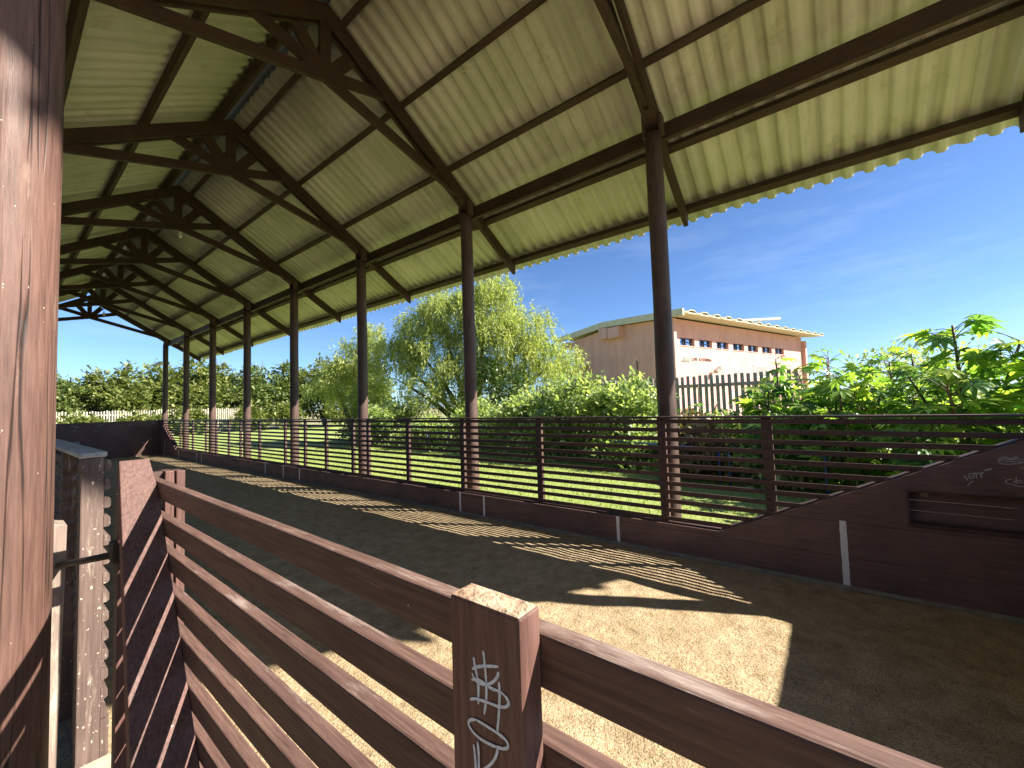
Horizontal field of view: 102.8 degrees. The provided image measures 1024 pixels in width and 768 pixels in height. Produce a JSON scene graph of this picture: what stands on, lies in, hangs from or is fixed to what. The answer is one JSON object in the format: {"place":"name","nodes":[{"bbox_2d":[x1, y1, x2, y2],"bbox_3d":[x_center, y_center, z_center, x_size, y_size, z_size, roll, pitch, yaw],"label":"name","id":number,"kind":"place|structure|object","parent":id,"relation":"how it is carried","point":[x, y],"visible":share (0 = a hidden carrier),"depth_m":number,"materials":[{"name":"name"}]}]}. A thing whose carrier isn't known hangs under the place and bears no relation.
{"place":"outdoors","nodes":[
{"label":"outdoors","id":0,"kind":"place"},
{"bbox_2d":[219,419,454,443],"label":"lawn verge","id":1,"kind":"structure","parent":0,"point":[318,436],"depth_m":29.59,"materials":[{"name":"green plant"}]},
{"bbox_2d":[230,404,272,430],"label":"shrub","id":2,"kind":"object","parent":1,"relation":"on","point":[258,412],"visible":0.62,"depth_m":34.26,"materials":[{"name":"green plant"}]},
{"bbox_2d":[268,401,306,427],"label":"shrub","id":3,"kind":"object","parent":1,"relation":"on","point":[283,410],"visible":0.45,"depth_m":35.92,"materials":[{"name":"green plant"}]},
{"bbox_2d":[319,399,351,424],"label":"shrub","id":4,"kind":"object","parent":1,"relation":"on","point":[335,414],"visible":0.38,"depth_m":36.79,"materials":[{"name":"green plant"}]},
{"bbox_2d":[328,360,399,411],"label":"tree","id":5,"kind":"object","parent":1,"relation":"on","point":[390,398],"visible":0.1,"depth_m":40.14,"materials":[{"name":"green plant"}]},
{"bbox_2d":[333,412,405,441],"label":"shrub","id":6,"kind":"object","parent":1,"relation":"on","point":[343,423],"visible":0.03,"depth_m":19.06,"materials":[{"name":"green plant"}]},
{"bbox_2d":[355,274,591,429],"bbox_3d":[-1.579,-1.198,17.486,10.211,7.470,4.119,-2,-3,-2],"label":"willow tree","id":7,"kind":"object","parent":1,"relation":"on","point":[504,326],"visible":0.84,"depth_m":17.04,"materials":[{"name":"green plant"}]},
{"bbox_2d":[476,352,541,430],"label":"ivy clump","id":8,"kind":"object","parent":7,"relation":"attached to","point":[493,376],"visible":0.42,"depth_m":16.16,"materials":[{"name":"green plant"}]},
{"bbox_2d":[54,454,1023,767],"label":"sand court","id":9,"kind":"object","parent":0,"point":[818,652],"visible":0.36,"depth_m":2.69,"materials":[{"name":"beige sand"}]},
{"bbox_2d":[48,520,73,767],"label":"weathered plank","id":10,"kind":"object","parent":9,"relation":"on","point":[59,545],"visible":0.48,"depth_m":1.15,"materials":[{"name":"beige wood"}]},
{"bbox_2d":[55,540,119,568],"bbox_3d":[-1.103,0.451,1.066,0.409,0.123,0.029,-3,-3,29],"label":"gate bolt","id":11,"kind":"object","parent":10,"relation":"attached to","point":[112,555],"visible":0.87,"depth_m":1.02,"materials":[{"name":"black metal"}]},
{"bbox_2d":[54,439,111,767],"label":"slatted fence","id":12,"kind":"object","parent":9,"relation":"on","point":[83,715],"visible":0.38,"depth_m":1.42,"materials":[{"name":"brown wood"}]},
{"bbox_2d":[55,420,158,462],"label":"board wall","id":13,"kind":"structure","parent":9,"relation":"on","point":[120,439],"depth_m":14.96,"materials":[{"name":"brown wood"}]},
{"bbox_2d":[111,459,941,767],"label":"rail fence","id":14,"kind":"object","parent":9,"relation":"on","point":[481,701],"visible":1,"depth_m":0.45,"materials":[{"name":"brown paint"}]},
{"bbox_2d":[159,414,1023,623],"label":"slatted fence","id":15,"kind":"object","parent":9,"relation":"on","point":[932,542],"visible":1,"depth_m":3.51,"materials":[{"name":"brown paint"}]},
{"bbox_2d":[57,126,1023,410],"label":"sky","id":16,"kind":"structure","parent":0,"point":[933,240],"materials":[{"name":"blue"}]},
{"bbox_2d":[173,433,1005,523],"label":"lawn","id":17,"kind":"structure","parent":0,"point":[734,503],"depth_m":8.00,"materials":[{"name":"green plant"}]},
{"bbox_2d":[56,410,110,423],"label":"shrub","id":18,"kind":"object","parent":17,"relation":"on","point":[80,418],"visible":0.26,"depth_m":26.68,"materials":[{"name":"green plant"}]},
{"bbox_2d":[113,409,171,429],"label":"shrub","id":19,"kind":"object","parent":17,"relation":"on","point":[140,417],"visible":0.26,"depth_m":28.98,"materials":[{"name":"green plant"}]},
{"bbox_2d":[168,404,208,434],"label":"shrub","id":20,"kind":"object","parent":17,"relation":"on","point":[196,415],"visible":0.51,"depth_m":31.21,"materials":[{"name":"green plant"}]},
{"bbox_2d":[301,322,396,437],"bbox_3d":[-7.892,-0.158,19.535,4.608,5.830,3.156,-2,-3,9],"label":"willow tree","id":21,"kind":"object","parent":17,"relation":"on","point":[334,374],"visible":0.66,"depth_m":18.93,"materials":[{"name":"green plant"}]},
{"bbox_2d":[348,396,419,445],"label":"shrub","id":22,"kind":"object","parent":17,"relation":"on","point":[385,410],"visible":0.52,"depth_m":16.40,"materials":[{"name":"green plant"}]},
{"bbox_2d":[394,411,453,447],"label":"shrub","id":23,"kind":"object","parent":17,"relation":"on","point":[427,429],"visible":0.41,"depth_m":14.99,"materials":[{"name":"green plant"}]},
{"bbox_2d":[440,394,514,448],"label":"shrub","id":24,"kind":"object","parent":17,"relation":"on","point":[481,403],"visible":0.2,"depth_m":13.89,"materials":[{"name":"green plant"}]},
{"bbox_2d":[478,383,569,453],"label":"shrub","id":25,"kind":"object","parent":17,"relation":"on","point":[517,407],"visible":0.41,"depth_m":12.27,"materials":[{"name":"green plant"}]},
{"bbox_2d":[516,369,621,458],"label":"shrub","id":26,"kind":"object","parent":17,"relation":"on","point":[560,400],"visible":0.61,"depth_m":10.78,"materials":[{"name":"green plant"}]},
{"bbox_2d":[583,424,657,470],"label":"shrub","id":27,"kind":"object","parent":17,"relation":"on","point":[629,450],"visible":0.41,"depth_m":9.06,"materials":[{"name":"green plant"}]},
{"bbox_2d":[568,366,682,462],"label":"shrub","id":28,"kind":"object","parent":17,"relation":"on","point":[625,398],"visible":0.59,"depth_m":9.95,"materials":[{"name":"green plant"}]},
{"bbox_2d":[374,438,896,485],"bbox_3d":[1.186,1.835,11.123,20.208,0.414,4.473,-4,-4,38],"label":"ground cover","id":29,"kind":"object","parent":17,"relation":"on","point":[596,456],"visible":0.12,"depth_m":10.31,"materials":[{"name":"green plant"}]},
{"bbox_2d":[607,440,720,484],"bbox_3d":[2.935,1.541,8.285,0.035,0.667,2.648,0,-3,-34],"label":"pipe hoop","id":30,"kind":"object","parent":17,"relation":"on","point":[657,444],"visible":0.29,"depth_m":8.42,"materials":[{"name":"grey metal"}]},
{"bbox_2d":[648,408,723,458],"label":"shrub","id":31,"kind":"object","parent":17,"relation":"on","point":[692,413],"visible":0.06,"depth_m":9.04,"materials":[{"name":"green plant"}]},
{"bbox_2d":[676,385,717,418],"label":"castor plant","id":32,"kind":"object","parent":17,"relation":"on","point":[699,404],"visible":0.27,"depth_m":10.22,"materials":[{"name":"green plant"}]},
{"bbox_2d":[656,424,748,481],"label":"shrub","id":33,"kind":"object","parent":17,"relation":"on","point":[705,453],"visible":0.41,"depth_m":7.61,"materials":[{"name":"green plant"}]},
{"bbox_2d":[655,433,760,478],"bbox_3d":[4.137,1.431,8.599,2.200,0.862,1.600,-4,-4,38],"label":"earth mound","id":34,"kind":"object","parent":17,"relation":"on","point":[730,437],"visible":0.06,"depth_m":7.92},
{"bbox_2d":[686,418,716,428],"bbox_3d":[3.954,0.825,8.543,0.598,0.272,0.404,-4,-4,38],"label":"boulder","id":35,"kind":"object","parent":34,"relation":"on","point":[700,426],"visible":0.4,"depth_m":8.40,"materials":[{"name":"stone"}]},
{"bbox_2d":[693,408,758,438],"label":"shrub","id":36,"kind":"object","parent":17,"relation":"on","point":[731,426],"visible":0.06,"depth_m":8.49,"materials":[{"name":"green plant"}]},
{"bbox_2d":[725,381,807,466],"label":"castor plant","id":37,"kind":"object","parent":17,"relation":"on","point":[747,404],"visible":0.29,"depth_m":7.40,"materials":[{"name":"green plant"}]},
{"bbox_2d":[733,373,799,436],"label":"castor plant","id":38,"kind":"object","parent":17,"relation":"on","point":[765,380],"visible":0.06,"depth_m":8.74,"materials":[{"name":"green plant"}]},
{"bbox_2d":[734,356,818,436],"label":"castor plant","id":39,"kind":"object","parent":17,"relation":"on","point":[776,378],"visible":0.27,"depth_m":7.77,"materials":[{"name":"green plant"}]},
{"bbox_2d":[728,452,828,494],"bbox_3d":[4.175,1.413,6.507,0.035,0.667,1.408,0,-4,-37],"label":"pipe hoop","id":40,"kind":"object","parent":17,"relation":"on","point":[825,469],"visible":0.18,"depth_m":5.97,"materials":[{"name":"white metal"}]},
{"bbox_2d":[724,434,858,492],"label":"shrub","id":41,"kind":"object","parent":17,"relation":"on","point":[779,467],"visible":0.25,"depth_m":6.59,"materials":[{"name":"green plant"}]},
{"bbox_2d":[744,388,864,482],"bbox_3d":[4.726,0.885,6.656,1.591,1.674,1.361,-4,-4,38],"label":"castor plant","id":42,"kind":"object","parent":17,"relation":"on","point":[793,426],"visible":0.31,"depth_m":6.48,"materials":[{"name":"green plant"}]},
{"bbox_2d":[785,349,869,410],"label":"castor plant","id":43,"kind":"object","parent":17,"relation":"on","point":[820,378],"visible":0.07,"depth_m":8.23,"materials":[{"name":"green plant"}]},
{"bbox_2d":[771,357,886,471],"bbox_3d":[5.325,0.599,6.832,1.793,2.227,1.470,-4,-4,38],"label":"castor plant","id":44,"kind":"object","parent":17,"relation":"on","point":[810,392],"visible":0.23,"depth_m":7.00,"materials":[{"name":"green plant"}]},
{"bbox_2d":[800,470,878,493],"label":"strap leaf clump","id":45,"kind":"object","parent":17,"relation":"on","point":[831,482],"visible":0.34,"depth_m":6.10,"materials":[{"name":"green plant"}]},
{"bbox_2d":[792,398,891,482],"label":"shrub","id":46,"kind":"object","parent":17,"relation":"on","point":[889,471],"depth_m":7.00,"materials":[{"name":"green plant"}]},
{"bbox_2d":[786,368,901,486],"bbox_3d":[4.919,0.711,6.067,1.444,1.950,1.269,-4,-4,38],"label":"castor plant","id":47,"kind":"object","parent":17,"relation":"on","point":[828,388],"visible":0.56,"depth_m":6.01,"materials":[{"name":"green plant"}]},
{"bbox_2d":[784,362,960,476],"bbox_3d":[5.835,0.641,6.616,2.041,2.096,1.692,-1,-3,-10],"label":"castor plant","id":48,"kind":"object","parent":17,"relation":"on","point":[850,367],"visible":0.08,"depth_m":6.29,"materials":[{"name":"green plant"}]},
{"bbox_2d":[828,346,949,472],"bbox_3d":[5.634,0.553,5.968,1.665,2.212,1.520,-4,-4,38],"label":"castor plant","id":49,"kind":"object","parent":17,"relation":"on","point":[868,372],"visible":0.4,"depth_m":6.06,"materials":[{"name":"green plant"}]},
{"bbox_2d":[858,339,979,438],"bbox_3d":[6.895,0.407,6.796,1.883,2.507,1.556,-1,-3,-19],"label":"castor plant","id":50,"kind":"object","parent":17,"relation":"on","point":[899,348],"visible":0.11,"depth_m":7.01,"materials":[{"name":"green plant"}]},
{"bbox_2d":[872,412,1010,476],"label":"castor plant","id":51,"kind":"object","parent":17,"relation":"on","point":[918,428],"visible":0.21,"depth_m":4.88,"materials":[{"name":"green plant"}]},
{"bbox_2d":[869,425,1023,471],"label":"shrub","id":52,"kind":"object","parent":17,"relation":"on","point":[957,439],"visible":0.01,"depth_m":5.67,"materials":[{"name":"green plant"}]},
{"bbox_2d":[870,314,1023,455],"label":"castor plant","id":53,"kind":"object","parent":17,"relation":"on","point":[937,381],"visible":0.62,"depth_m":5.02,"materials":[{"name":"green plant"}]},
{"bbox_2d":[954,379,1022,426],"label":"shrub","id":54,"kind":"object","parent":17,"relation":"on","point":[968,391],"visible":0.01,"depth_m":6.29,"materials":[{"name":"green plant"}]},
{"bbox_2d":[956,373,1023,442],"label":"castor plant","id":55,"kind":"object","parent":17,"relation":"on","point":[1008,429],"visible":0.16,"depth_m":4.78,"materials":[{"name":"green plant"}]},
{"bbox_2d":[980,340,1023,427],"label":"castor plant","id":56,"kind":"object","parent":17,"relation":"on","point":[1015,368],"visible":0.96,"depth_m":4.75,"materials":[{"name":"green plant"}]},
{"bbox_2d":[208,391,979,429],"bbox_3d":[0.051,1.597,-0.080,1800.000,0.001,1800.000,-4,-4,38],"label":"ground","id":57,"kind":"structure","parent":0,"point":[320,423],"depth_m":66.05,"materials":[{"name":"green plant"}]},
{"bbox_2d":[75,360,161,421],"bbox_3d":[-29.647,1.128,31.805,5.075,6.081,6.222,-4,-4,38],"label":"tree","id":58,"kind":"object","parent":57,"relation":"on","point":[125,397],"visible":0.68,"depth_m":30.79,"materials":[{"name":"green plant"}]},
{"bbox_2d":[121,358,190,429],"bbox_3d":[-29.639,1.041,33.895,5.529,6.460,5.652,-4,-4,38],"label":"tree","id":59,"kind":"object","parent":57,"relation":"on","point":[151,370],"visible":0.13,"depth_m":33.26,"materials":[{"name":"green plant"}]},
{"bbox_2d":[56,407,260,434],"bbox_3d":[-26.458,2.951,31.003,0.108,2.079,13.600,-4,-4,38],"label":"palisade fence","id":60,"kind":"object","parent":57,"relation":"on","point":[225,411],"visible":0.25,"depth_m":31.23,"materials":[{"name":"wood"}]},
{"bbox_2d":[141,357,234,430],"bbox_3d":[-27.341,0.809,34.951,5.586,6.916,6.973,-4,-4,38],"label":"tree","id":61,"kind":"object","parent":57,"relation":"on","point":[199,390],"visible":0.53,"depth_m":33.97,"materials":[{"name":"green plant"}]},
{"bbox_2d":[191,358,242,428],"bbox_3d":[-26.457,0.994,37.158,5.256,6.706,6.301,-4,-4,38],"label":"tree","id":62,"kind":"object","parent":57,"relation":"on","point":[225,367],"visible":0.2,"depth_m":36.95,"materials":[{"name":"green plant"}]},
{"bbox_2d":[221,362,284,425],"bbox_3d":[-24.342,1.055,38.752,6.727,6.610,5.974,-1,-3,-23],"label":"tree","id":63,"kind":"object","parent":57,"relation":"on","point":[255,391],"visible":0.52,"depth_m":37.59,"materials":[{"name":"green plant"}]},
{"bbox_2d":[251,359,320,423],"bbox_3d":[-22.166,0.919,40.459,5.956,6.911,7.624,-4,-4,38],"label":"tree","id":64,"kind":"object","parent":57,"relation":"on","point":[282,394],"visible":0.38,"depth_m":39.38,"materials":[{"name":"green plant"}]},
{"bbox_2d":[288,352,342,424],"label":"tree","id":65,"kind":"object","parent":57,"relation":"on","point":[305,376],"visible":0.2,"depth_m":40.91,"materials":[{"name":"green plant"}]},
{"bbox_2d":[0,0,1023,767],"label":"open shed","id":66,"kind":"structure","parent":57,"relation":"on","point":[290,168],"depth_m":4.68,"materials":[{"name":"metal"}]},
{"bbox_2d":[534,369,800,433],"bbox_3d":[3.898,0.960,12.124,7.750,2.248,0.108,-4,-4,38],"label":"palisade fence","id":67,"kind":"object","parent":57,"relation":"on","point":[723,384],"visible":0.16,"depth_m":10.96,"materials":[{"name":"grey wood"}]},
{"bbox_2d":[556,308,823,418],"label":"pink building","id":68,"kind":"structure","parent":57,"relation":"on","point":[705,343],"depth_m":25.42,"materials":[{"name":"paint"}]},
{"bbox_2d":[679,338,695,346],"bbox_3d":[9.967,-2.382,23.394,1.500,0.495,0.220,0,-3,-34],"label":"window","id":69,"kind":"structure","parent":68,"relation":"in","point":[683,341],"depth_m":23.47,"materials":[{"name":"blue glass"}]},
{"bbox_2d":[699,340,712,348],"bbox_3d":[11.522,-2.378,24.452,1.440,0.495,0.220,0,-3,-34],"label":"window","id":70,"kind":"structure","parent":68,"relation":"in","point":[702,343],"depth_m":24.52,"materials":[{"name":"blue glass"}]},
{"bbox_2d":[711,366,722,373],"bbox_3d":[12.250,-0.825,24.425,0.531,0.458,0.455,-1,-3,-18],"label":"wall floodlight","id":71,"kind":"object","parent":68,"relation":"attached to","point":[718,369],"depth_m":24.25,"materials":[{"name":"metal"}]},
{"bbox_2d":[716,342,728,349],"bbox_3d":[13.084,-2.374,25.515,1.460,0.495,0.220,0,-3,-34],"label":"window","id":72,"kind":"structure","parent":68,"relation":"in","point":[720,345],"depth_m":25.58,"materials":[{"name":"blue glass"}]},
{"bbox_2d":[733,344,744,351],"bbox_3d":[14.688,-2.370,26.606,1.460,0.495,0.220,0,-3,-34],"label":"window","id":73,"kind":"structure","parent":68,"relation":"in","point":[736,347],"depth_m":26.71,"materials":[{"name":"blue glass"}]},
{"bbox_2d":[748,345,758,352],"bbox_3d":[16.259,-2.367,27.675,1.460,0.495,0.220,0,-3,-34],"label":"window","id":74,"kind":"structure","parent":68,"relation":"in","point":[750,348],"depth_m":27.76,"materials":[{"name":"blue glass"}]},
{"bbox_2d":[754,364,767,377],"bbox_3d":[17.098,-0.881,28.019,1.900,0.880,0.043,0,-3,-34],"label":"wall sign","id":75,"kind":"object","parent":68,"relation":"attached to","point":[760,368],"visible":0.57,"depth_m":27.98,"materials":[{"name":"white paint"}]},
{"bbox_2d":[742,317,780,321],"bbox_3d":[16.904,-4.356,28.317,6.324,1.060,0.340,0,-3,-32],"label":"roof plank","id":76,"kind":"object","parent":68,"relation":"on","point":[764,319],"visible":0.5,"depth_m":28.62,"materials":[{"name":"grey concrete"}]},
{"bbox_2d":[762,347,770,353],"bbox_3d":[17.892,-2.363,28.786,1.470,0.495,0.220,0,-3,-34],"label":"window","id":77,"kind":"structure","parent":68,"relation":"in","point":[765,350],"depth_m":28.86,"materials":[{"name":"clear glass"}]},
{"bbox_2d":[775,348,781,354],"bbox_3d":[19.476,-2.359,29.864,1.440,0.495,0.220,0,-3,-34],"label":"window","id":78,"kind":"structure","parent":68,"relation":"in","point":[777,351],"depth_m":29.91,"materials":[{"name":"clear glass"}]},
{"bbox_2d":[836,328,1015,402],"bbox_3d":[8.023,0.295,7.821,3.049,2.716,2.949,-4,-4,38],"label":"shrub","id":79,"kind":"object","parent":57,"relation":"on","point":[927,358],"visible":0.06,"depth_m":7.91,"materials":[{"name":"green plant"}]},
{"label":"yard lawn","id":80,"kind":"structure","parent":0,"visible":0},
{"bbox_2d":[56,371,89,423],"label":"tree","id":81,"kind":"object","parent":80,"relation":"on","point":[64,404],"visible":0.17,"depth_m":29.23,"materials":[{"name":"green plant"}]},
{"bbox_2d":[57,365,117,421],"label":"tree","id":82,"kind":"object","parent":80,"relation":"on","point":[91,378],"visible":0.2,"depth_m":30.97,"materials":[{"name":"green plant"}]}
]}

